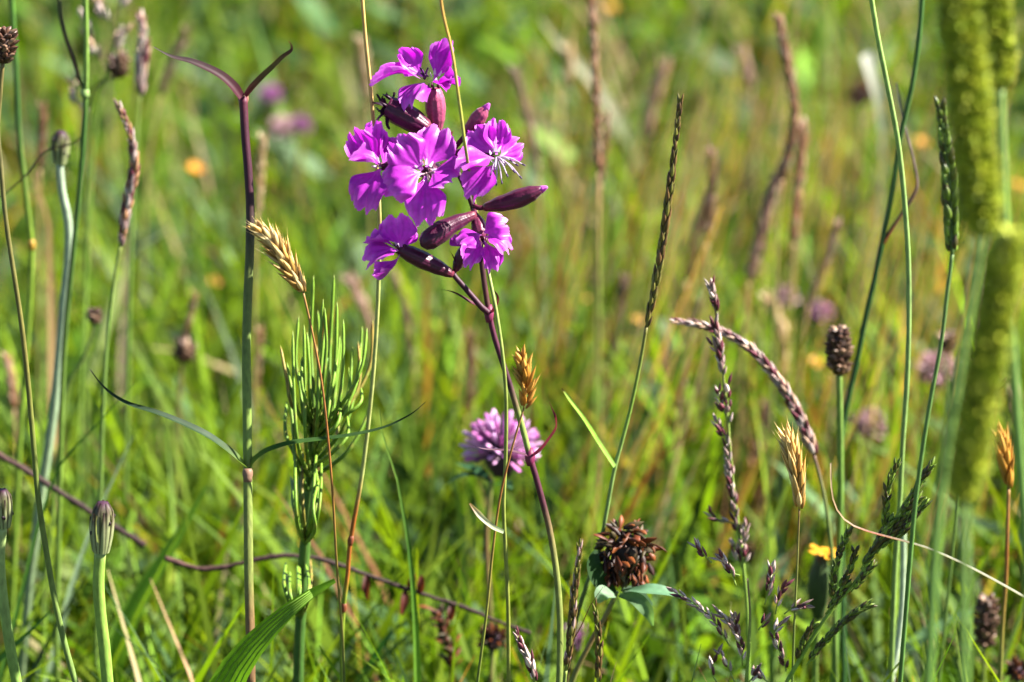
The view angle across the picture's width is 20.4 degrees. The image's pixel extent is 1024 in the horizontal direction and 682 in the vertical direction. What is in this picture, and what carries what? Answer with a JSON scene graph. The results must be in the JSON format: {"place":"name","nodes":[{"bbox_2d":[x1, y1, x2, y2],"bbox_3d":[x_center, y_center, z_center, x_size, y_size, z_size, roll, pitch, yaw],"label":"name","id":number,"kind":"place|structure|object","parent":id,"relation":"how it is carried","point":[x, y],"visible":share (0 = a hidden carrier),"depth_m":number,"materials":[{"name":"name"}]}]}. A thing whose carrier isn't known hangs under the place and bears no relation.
{"place":"outdoors","nodes":[
{"label":"outdoors","id":0,"kind":"place"},
{"bbox_2d":[0,0,1023,681],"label":"ground","id":1,"kind":"structure","parent":0,"point":[388,52],"depth_m":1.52,"materials":[{"name":"plant"}]},
{"bbox_2d":[0,26,19,119],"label":"ribwort","id":2,"kind":"object","parent":1,"relation":"on","point":[8,41],"visible":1,"depth_m":0.70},
{"bbox_2d":[1,350,19,594],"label":"seed stalk","id":3,"kind":"object","parent":1,"relation":"on","point":[10,380],"visible":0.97,"depth_m":0.97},
{"bbox_2d":[0,488,21,681],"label":"flower bud","id":4,"kind":"object","parent":1,"relation":"on","point":[6,509],"visible":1,"depth_m":0.72,"materials":[{"name":"green plant"}]},
{"bbox_2d":[9,0,35,681],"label":"green stalk","id":5,"kind":"object","parent":1,"relation":"on","point":[31,244],"visible":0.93,"depth_m":0.86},
{"bbox_2d":[0,608,52,661],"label":"grass blade","id":6,"kind":"object","parent":1,"relation":"on","point":[17,642],"visible":0.67,"depth_m":0.78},
{"bbox_2d":[0,137,78,681],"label":"olive stalk","id":7,"kind":"object","parent":1,"relation":"on","point":[65,646],"visible":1,"depth_m":0.70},
{"bbox_2d":[36,99,47,445],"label":"seed stalk","id":8,"kind":"object","parent":1,"relation":"on","point":[41,133],"visible":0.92,"depth_m":1.01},
{"bbox_2d":[0,0,89,681],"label":"green stalk","id":9,"kind":"object","parent":1,"relation":"on","point":[85,91],"visible":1,"depth_m":0.81,"materials":[{"name":"plant"}]},
{"bbox_2d":[18,130,72,681],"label":"flower bud","id":10,"kind":"object","parent":1,"relation":"on","point":[60,156],"visible":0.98,"depth_m":0.83,"materials":[{"name":"green plant"}]},
{"bbox_2d":[33,172,65,510],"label":"dry leaf","id":11,"kind":"object","parent":1,"relation":"on","point":[52,313],"visible":0.41,"depth_m":1.01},
{"bbox_2d":[0,379,137,681],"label":"grass blade","id":12,"kind":"object","parent":1,"relation":"on","point":[16,612],"visible":0.88,"depth_m":0.81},
{"bbox_2d":[40,307,102,670],"bbox_3d":[-0.138,0.083,0.889,0.030,0.197,0.005,0,18,0],"label":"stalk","id":13,"kind":"object","parent":1,"relation":"on","point":[94,316],"visible":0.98,"depth_m":0.87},
{"bbox_2d":[44,437,132,681],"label":"grass blade","id":14,"kind":"object","parent":1,"relation":"on","point":[50,669],"visible":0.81,"depth_m":0.85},
{"bbox_2d":[66,0,132,679],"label":"grass panicle","id":15,"kind":"object","parent":1,"relation":"on","point":[119,35],"depth_m":0.93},
{"bbox_2d":[89,500,114,681],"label":"flower bud","id":16,"kind":"object","parent":1,"relation":"on","point":[102,519],"visible":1,"depth_m":0.69,"materials":[{"name":"green plant"}]},
{"bbox_2d":[84,50,130,650],"bbox_3d":[-0.136,0.027,0.967,0.024,0.255,0.009,0,18,0],"label":"ribwort","id":17,"kind":"object","parent":1,"relation":"on","point":[123,60],"visible":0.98,"depth_m":0.94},
{"bbox_2d":[94,98,140,681],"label":"grass spike","id":18,"kind":"object","parent":1,"relation":"on","point":[131,184],"depth_m":0.80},
{"bbox_2d":[118,219,129,479],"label":"dry leaf","id":19,"kind":"object","parent":1,"relation":"on","point":[123,350],"visible":0.34,"depth_m":1.11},
{"bbox_2d":[76,225,174,474],"bbox_3d":[-0.155,0.029,1.122,0.050,0.156,0.003,0,18,0],"label":"dry leaf","id":20,"kind":"object","parent":1,"relation":"on","point":[95,355],"visible":0.34,"depth_m":1.11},
{"bbox_2d":[124,8,150,669],"bbox_3d":[-0.122,0.027,0.934,0.018,0.276,0.005,0,18,0],"label":"grass spike","id":21,"kind":"object","parent":1,"relation":"on","point":[141,58],"depth_m":0.92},
{"bbox_2d":[61,295,241,608],"bbox_3d":[-0.130,0.063,1.003,0.074,0.165,0.003,0,18,0],"label":"grass blade","id":22,"kind":"object","parent":1,"relation":"on","point":[89,426],"visible":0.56,"depth_m":0.99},
{"bbox_2d":[98,486,206,681],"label":"grass blade","id":23,"kind":"object","parent":1,"relation":"on","point":[131,606],"visible":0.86,"depth_m":0.86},
{"bbox_2d":[136,22,191,415],"bbox_3d":[-0.141,-0.019,1.156,0.031,0.226,0.005,0,18,0],"label":"seed stalk","id":24,"kind":"object","parent":1,"relation":"on","point":[171,64],"visible":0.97,"depth_m":1.13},
{"bbox_2d":[169,337,197,539],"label":"ribwort","id":25,"kind":"object","parent":1,"relation":"on","point":[183,351],"visible":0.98,"depth_m":0.98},
{"bbox_2d":[176,286,197,529],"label":"seed stalk","id":26,"kind":"object","parent":1,"relation":"on","point":[189,318],"visible":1,"depth_m":0.99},
{"bbox_2d":[186,161,204,365],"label":"yellow flower","id":27,"kind":"object","parent":1,"relation":"on","point":[194,167],"visible":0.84,"depth_m":1.28,"materials":[{"name":"green plant"}]},
{"bbox_2d":[208,276,221,391],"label":"yellow flower","id":28,"kind":"object","parent":1,"relation":"on","point":[216,325],"visible":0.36,"depth_m":1.22,"materials":[{"name":"green plant"}]},
{"bbox_2d":[251,323,263,408],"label":"seed stalk","id":29,"kind":"object","parent":1,"relation":"on","point":[259,335],"visible":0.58,"depth_m":1.02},
{"bbox_2d":[90,41,425,681],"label":"bare catchfly","id":30,"kind":"object","parent":1,"relation":"on","point":[248,460],"visible":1,"depth_m":0.70,"materials":[{"name":"green plant"}]},
{"bbox_2d":[252,131,266,546],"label":"seed stalk","id":31,"kind":"object","parent":1,"relation":"on","point":[261,167],"visible":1,"depth_m":0.98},
{"bbox_2d":[258,83,282,285],"bbox_3d":[-0.123,-0.070,1.468,0.013,0.130,0.013,0,18,0],"label":"clover","id":32,"kind":"object","parent":1,"relation":"on","point":[269,93],"visible":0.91,"depth_m":1.45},
{"bbox_2d":[209,579,335,681],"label":"plantain leaf","id":33,"kind":"object","parent":1,"relation":"on","point":[239,661],"visible":1,"depth_m":0.69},
{"bbox_2d":[268,114,296,301],"bbox_3d":[-0.117,-0.059,1.466,0.016,0.118,0.014,-15,23,-38],"label":"clover","id":34,"kind":"object","parent":1,"relation":"on","point":[286,125],"visible":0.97,"depth_m":1.45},
{"bbox_2d":[246,216,345,681],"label":"straw grass","id":35,"kind":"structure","parent":1,"relation":"on","point":[279,252],"depth_m":0.69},
{"bbox_2d":[291,114,312,261],"bbox_3d":[-0.107,-0.060,1.466,0.012,0.116,0.012,0,18,0],"label":"clover","id":36,"kind":"object","parent":1,"relation":"on","point":[301,123],"visible":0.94,"depth_m":1.45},
{"bbox_2d":[280,275,373,681],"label":"horsetail","id":37,"kind":"object","parent":1,"relation":"on","point":[311,415],"visible":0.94,"depth_m":0.73},
{"bbox_2d":[341,270,375,401],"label":"seed stalk","id":38,"kind":"object","parent":1,"relation":"on","point":[353,287],"visible":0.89,"depth_m":1.14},
{"bbox_2d":[339,0,381,681],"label":"dry stalk","id":39,"kind":"object","parent":1,"relation":"on","point":[350,540],"visible":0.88,"depth_m":0.72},
{"bbox_2d":[353,33,372,319],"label":"seed stalk","id":40,"kind":"object","parent":1,"relation":"on","point":[360,60],"visible":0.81,"depth_m":1.18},
{"bbox_2d":[315,358,415,501],"bbox_3d":[-0.058,0.072,1.018,0.049,0.139,0.002,0,18,0],"label":"grass blade","id":41,"kind":"object","parent":1,"relation":"on","point":[324,464],"visible":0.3,"depth_m":1.00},
{"bbox_2d":[379,411,420,681],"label":"grass blade","id":42,"kind":"object","parent":1,"relation":"on","point":[417,661],"visible":1,"depth_m":0.77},
{"bbox_2d":[356,602,444,681],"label":"grass blade","id":43,"kind":"object","parent":1,"relation":"on","point":[381,645],"visible":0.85,"depth_m":0.85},
{"bbox_2d":[389,267,418,441],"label":"seed stalk","id":44,"kind":"object","parent":1,"relation":"on","point":[396,282],"visible":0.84,"depth_m":1.13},
{"bbox_2d":[418,603,462,681],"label":"withered stalk","id":45,"kind":"object","parent":1,"relation":"on","point":[444,639],"visible":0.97,"depth_m":0.82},
{"bbox_2d":[344,38,562,681],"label":"purple catchfly","id":46,"kind":"object","parent":1,"relation":"on","point":[429,140],"visible":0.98,"depth_m":0.69,"materials":[{"name":"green plant"}]},
{"bbox_2d":[461,326,476,550],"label":"seed stalk","id":47,"kind":"object","parent":1,"relation":"on","point":[470,360],"visible":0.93,"depth_m":1.07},
{"bbox_2d":[439,0,510,681],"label":"thin stalk","id":48,"kind":"object","parent":1,"relation":"on","point":[508,641],"visible":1,"depth_m":0.70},
{"bbox_2d":[470,503,503,532],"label":"dry leaf","id":49,"kind":"object","parent":48,"relation":"attached to","point":[483,518],"visible":1,"depth_m":0.69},
{"bbox_2d":[476,622,505,681],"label":"clover","id":50,"kind":"object","parent":1,"relation":"on","point":[495,638],"visible":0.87,"depth_m":0.83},
{"bbox_2d":[445,409,542,681],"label":"clover","id":51,"kind":"object","parent":1,"relation":"on","point":[487,432],"visible":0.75,"depth_m":0.82,"materials":[{"name":"pink plant"}]},
{"bbox_2d":[476,343,539,681],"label":"straw grass","id":52,"kind":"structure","parent":1,"relation":"on","point":[524,375],"depth_m":0.69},
{"bbox_2d":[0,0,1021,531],"bbox_3d":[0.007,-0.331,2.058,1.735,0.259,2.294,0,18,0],"label":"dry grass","id":53,"kind":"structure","parent":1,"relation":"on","point":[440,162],"depth_m":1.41,"materials":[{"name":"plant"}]},
{"bbox_2d":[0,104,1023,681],"bbox_3d":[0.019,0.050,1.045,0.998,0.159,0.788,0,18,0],"label":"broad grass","id":54,"kind":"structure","parent":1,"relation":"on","point":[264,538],"depth_m":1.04,"materials":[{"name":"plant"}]},
{"bbox_2d":[0,452,145,547],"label":"twig","id":55,"kind":"object","parent":54,"relation":"on","point":[135,539],"visible":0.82,"depth_m":0.83,"materials":[{"name":"brown plant"}]},
{"bbox_2d":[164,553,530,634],"bbox_3d":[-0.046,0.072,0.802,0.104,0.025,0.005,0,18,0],"label":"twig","id":56,"kind":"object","parent":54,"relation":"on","point":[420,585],"visible":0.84,"depth_m":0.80,"materials":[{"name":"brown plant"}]},
{"bbox_2d":[513,625,537,681],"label":"grass spike","id":57,"kind":"object","parent":1,"relation":"on","point":[528,657],"depth_m":0.70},
{"bbox_2d":[507,63,544,406],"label":"seed stalk","id":58,"kind":"object","parent":1,"relation":"on","point":[528,120],"visible":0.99,"depth_m":1.13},
{"bbox_2d":[560,39,575,253],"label":"seed stalk","id":59,"kind":"object","parent":1,"relation":"on","point":[568,61],"visible":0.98,"depth_m":1.28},
{"bbox_2d":[562,538,582,681],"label":"grass spike","id":60,"kind":"object","parent":1,"relation":"on","point":[571,622],"depth_m":0.69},
{"bbox_2d":[563,624,586,672],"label":"clover","id":61,"kind":"object","parent":1,"relation":"on","point":[578,646],"visible":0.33,"depth_m":0.92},
{"bbox_2d":[586,0,603,609],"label":"seed stalk","id":62,"kind":"object","parent":1,"relation":"on","point":[597,131],"visible":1,"depth_m":0.97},
{"bbox_2d":[592,599,603,681],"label":"grass spike","id":63,"kind":"object","parent":1,"relation":"on","point":[598,647],"depth_m":0.72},
{"bbox_2d":[591,107,611,505],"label":"seed stalk","id":64,"kind":"object","parent":1,"relation":"on","point":[606,125],"visible":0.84,"depth_m":1.04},
{"bbox_2d":[540,18,669,241],"bbox_3d":[0.051,-0.066,1.373,0.075,0.182,0.004,0,18,0],"label":"dry leaf","id":65,"kind":"object","parent":1,"relation":"on","point":[607,102],"visible":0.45,"depth_m":1.36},
{"bbox_2d":[604,2,618,167],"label":"yellow flower","id":66,"kind":"object","parent":1,"relation":"on","point":[609,6],"visible":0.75,"depth_m":1.70,"materials":[{"name":"green plant"}]},
{"bbox_2d":[601,272,629,468],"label":"seed stalk","id":67,"kind":"object","parent":1,"relation":"on","point":[623,291],"visible":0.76,"depth_m":1.07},
{"bbox_2d":[570,515,678,681],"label":"withered clover","id":68,"kind":"object","parent":1,"relation":"on","point":[628,552],"visible":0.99,"depth_m":0.74,"materials":[{"name":"brown plant"}]},
{"bbox_2d":[566,93,683,681],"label":"grass spike","id":69,"kind":"object","parent":1,"relation":"on","point":[664,229],"depth_m":0.72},
{"bbox_2d":[562,388,615,467],"bbox_3d":[0.020,0.022,0.734,0.014,0.022,0.001,0,18,0],"label":"grass blade","id":70,"kind":"object","parent":69,"relation":"attached to","point":[590,428],"visible":1,"depth_m":0.73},
{"bbox_2d":[632,315,643,469],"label":"yellow flower","id":71,"kind":"object","parent":1,"relation":"on","point":[638,326],"visible":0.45,"depth_m":1.17,"materials":[{"name":"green plant"}]},
{"bbox_2d":[570,411,720,674],"bbox_3d":[0.039,0.092,0.941,0.057,0.147,0.001,0,18,0],"label":"grass blade","id":72,"kind":"object","parent":1,"relation":"on","point":[626,513],"visible":0.45,"depth_m":0.93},
{"bbox_2d":[641,53,671,314],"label":"seed stalk","id":73,"kind":"object","parent":1,"relation":"on","point":[661,76],"visible":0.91,"depth_m":1.28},
{"bbox_2d":[647,606,674,662],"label":"clover","id":74,"kind":"object","parent":1,"relation":"on","point":[671,623],"visible":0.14,"depth_m":0.98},
{"bbox_2d":[666,294,703,633],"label":"seed stalk","id":75,"kind":"object","parent":1,"relation":"on","point":[686,362],"visible":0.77,"depth_m":1.03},
{"bbox_2d":[678,190,706,519],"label":"seed stalk","id":76,"kind":"object","parent":1,"relation":"on","point":[697,230],"visible":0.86,"depth_m":1.11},
{"bbox_2d":[700,144,717,511],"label":"seed stalk","id":77,"kind":"object","parent":1,"relation":"on","point":[711,199],"visible":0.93,"depth_m":1.05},
{"bbox_2d":[396,0,1023,681],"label":"straw bents","id":78,"kind":"object","parent":1,"relation":"on","point":[664,348],"visible":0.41,"depth_m":1.11,"materials":[{"name":"beige plant"}]},
{"bbox_2d":[704,274,750,681],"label":"grass panicle","id":79,"kind":"object","parent":1,"relation":"on","point":[717,344],"depth_m":0.76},
{"bbox_2d":[666,537,814,681],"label":"grass panicle","id":80,"kind":"object","parent":1,"relation":"on","point":[735,629],"depth_m":0.72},
{"bbox_2d":[733,43,758,303],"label":"seed stalk","id":81,"kind":"object","parent":1,"relation":"on","point":[746,68],"visible":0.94,"depth_m":1.28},
{"bbox_2d":[669,317,837,681],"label":"grass spike","id":82,"kind":"object","parent":1,"relation":"on","point":[794,407],"depth_m":0.77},
{"bbox_2d":[747,543,766,601],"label":"clover","id":83,"kind":"object","parent":1,"relation":"on","point":[751,548],"visible":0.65,"depth_m":0.95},
{"bbox_2d":[732,157,782,586],"bbox_3d":[0.091,0.029,1.050,0.018,0.201,0.006,0,18,0],"label":"seed stalk","id":84,"kind":"object","parent":1,"relation":"on","point":[768,204],"visible":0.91,"depth_m":1.03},
{"bbox_2d":[749,399,768,565],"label":"seed stalk","id":85,"kind":"object","parent":1,"relation":"on","point":[764,416],"visible":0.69,"depth_m":1.07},
{"bbox_2d":[758,289,788,424],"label":"seed stalk","id":86,"kind":"object","parent":1,"relation":"on","point":[767,301],"visible":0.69,"depth_m":1.12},
{"bbox_2d":[763,10,801,621],"bbox_3d":[0.094,0.011,1.008,0.012,0.261,0.005,0,18,0],"label":"seed stalk","id":87,"kind":"object","parent":1,"relation":"on","point":[791,87],"visible":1,"depth_m":0.98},
{"bbox_2d":[772,284,799,410],"bbox_3d":[0.115,0.023,1.213,0.013,0.099,0.012,0,18,0],"label":"clover","id":88,"kind":"object","parent":1,"relation":"on","point":[781,293],"visible":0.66,"depth_m":1.20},
{"bbox_2d":[788,116,809,417],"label":"seed stalk","id":89,"kind":"object","parent":1,"relation":"on","point":[800,163],"visible":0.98,"depth_m":1.03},
{"bbox_2d":[807,355,821,519],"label":"yellow flower","id":90,"kind":"object","parent":1,"relation":"on","point":[814,373],"visible":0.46,"depth_m":1.11,"materials":[{"name":"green plant"}]},
{"bbox_2d":[791,216,840,594],"bbox_3d":[0.111,0.041,1.047,0.015,0.180,0.004,0,18,0],"label":"seed stalk","id":91,"kind":"object","parent":1,"relation":"on","point":[834,236],"visible":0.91,"depth_m":1.03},
{"bbox_2d":[807,300,833,406],"bbox_3d":[0.124,0.037,1.165,0.011,0.114,0.013,0,18,0],"label":"clover","id":92,"kind":"object","parent":1,"relation":"on","point":[815,308],"visible":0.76,"depth_m":1.15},
{"bbox_2d":[807,543,836,681],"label":"yellow flower","id":93,"kind":"object","parent":1,"relation":"on","point":[818,586],"visible":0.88,"depth_m":0.80,"materials":[{"name":"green plant"}]},
{"bbox_2d":[823,324,854,681],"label":"ribwort","id":94,"kind":"object","parent":1,"relation":"on","point":[839,350],"visible":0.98,"depth_m":0.79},
{"bbox_2d":[844,78,873,306],"bbox_3d":[0.153,-0.031,1.275,0.014,0.176,0.014,0,18,0],"label":"clover","id":95,"kind":"object","parent":1,"relation":"on","point":[864,91],"visible":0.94,"depth_m":1.25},
{"bbox_2d":[785,457,936,681],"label":"grass panicle","id":96,"kind":"object","parent":1,"relation":"on","point":[897,526],"depth_m":0.71,"materials":[{"name":"plant"}]},
{"bbox_2d":[848,407,886,648],"bbox_3d":[0.128,0.078,1.036,0.014,0.116,0.014,0,18,0],"label":"clover","id":97,"kind":"object","parent":1,"relation":"on","point":[862,420],"visible":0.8,"depth_m":1.02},
{"bbox_2d":[861,51,886,352],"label":"dry leaf","id":98,"kind":"object","parent":1,"relation":"on","point":[869,64],"visible":0.44,"depth_m":1.20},
{"bbox_2d":[840,0,924,681],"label":"green stalk","id":99,"kind":"object","parent":1,"relation":"on","point":[885,235],"visible":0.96,"depth_m":0.79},
{"bbox_2d":[869,0,911,681],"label":"green stalk","id":100,"kind":"object","parent":1,"relation":"on","point":[908,321],"visible":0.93,"depth_m":0.74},
{"bbox_2d":[887,534,905,681],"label":"green stalk","id":101,"kind":"object","parent":1,"relation":"on","point":[902,583],"visible":0.62,"depth_m":0.80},
{"bbox_2d":[830,463,1022,596],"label":"curled leaf","id":102,"kind":"object","parent":101,"relation":"attached to","point":[982,573],"visible":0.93,"depth_m":0.69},
{"bbox_2d":[885,462,908,681],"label":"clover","id":103,"kind":"object","parent":1,"relation":"on","point":[887,470],"visible":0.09,"depth_m":1.00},
{"bbox_2d":[915,137,928,289],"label":"yellow flower","id":104,"kind":"object","parent":1,"relation":"on","point":[921,142],"visible":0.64,"depth_m":1.38,"materials":[{"name":"green plant"}]},
{"bbox_2d":[898,95,958,681],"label":"grass spike","id":105,"kind":"object","parent":1,"relation":"on","point":[951,234],"depth_m":0.66,"materials":[{"name":"plant"}]},
{"bbox_2d":[910,350,955,506],"bbox_3d":[0.160,0.059,1.095,0.018,0.116,0.018,-6,19,-17],"label":"clover","id":106,"kind":"object","parent":1,"relation":"on","point":[925,363],"visible":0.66,"depth_m":1.08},
{"bbox_2d":[933,617,958,681],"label":"grass blade","id":107,"kind":"object","parent":1,"relation":"on","point":[945,654],"visible":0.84,"depth_m":0.70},
{"bbox_2d":[935,329,958,620],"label":"flower","id":108,"kind":"object","parent":1,"relation":"on","point":[948,336],"visible":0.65,"depth_m":1.00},
{"bbox_2d":[923,0,1010,681],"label":"thick grass spike","id":109,"kind":"object","parent":1,"relation":"on","point":[970,120],"visible":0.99,"depth_m":0.50,"materials":[{"name":"plant"}]},
{"bbox_2d":[937,375,1008,681],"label":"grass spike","id":110,"kind":"object","parent":1,"relation":"on","point":[949,582],"depth_m":0.80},
{"bbox_2d":[942,222,1023,681],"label":"thick grass spike","id":111,"kind":"object","parent":1,"relation":"on","point":[997,308],"visible":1,"depth_m":0.49,"materials":[{"name":"plant"}]},
{"bbox_2d":[972,592,1000,681],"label":"ribwort","id":112,"kind":"object","parent":1,"relation":"on","point":[986,622],"visible":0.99,"depth_m":0.83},
{"bbox_2d":[977,0,1023,605],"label":"thick grass spike","id":113,"kind":"object","parent":1,"relation":"on","point":[1002,47],"visible":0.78,"depth_m":0.54,"materials":[{"name":"plant"}]},
{"bbox_2d":[993,421,1014,681],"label":"straw grass","id":114,"kind":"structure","parent":1,"relation":"on","point":[1004,456],"depth_m":0.76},
{"bbox_2d":[1002,654,1023,681],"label":"clover","id":115,"kind":"object","parent":1,"relation":"on","point":[1015,669],"visible":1,"depth_m":0.82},
{"bbox_2d":[1004,383,1023,429],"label":"seed stalk","id":116,"kind":"object","parent":1,"relation":"on","point":[1008,400],"visible":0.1,"depth_m":1.12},
{"bbox_2d":[1012,180,1023,291],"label":"yellow flower","id":117,"kind":"object","parent":1,"relation":"on","point":[1020,188],"visible":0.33,"depth_m":1.33,"materials":[{"name":"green plant"}]},
{"bbox_2d":[772,420,806,681],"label":"straw grass","id":118,"kind":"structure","parent":0,"point":[791,450],"depth_m":0.71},
{"bbox_2d":[819,374,835,433],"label":"seed stalk","id":119,"kind":"object","parent":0,"point":[830,381],"visible":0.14,"depth_m":1.12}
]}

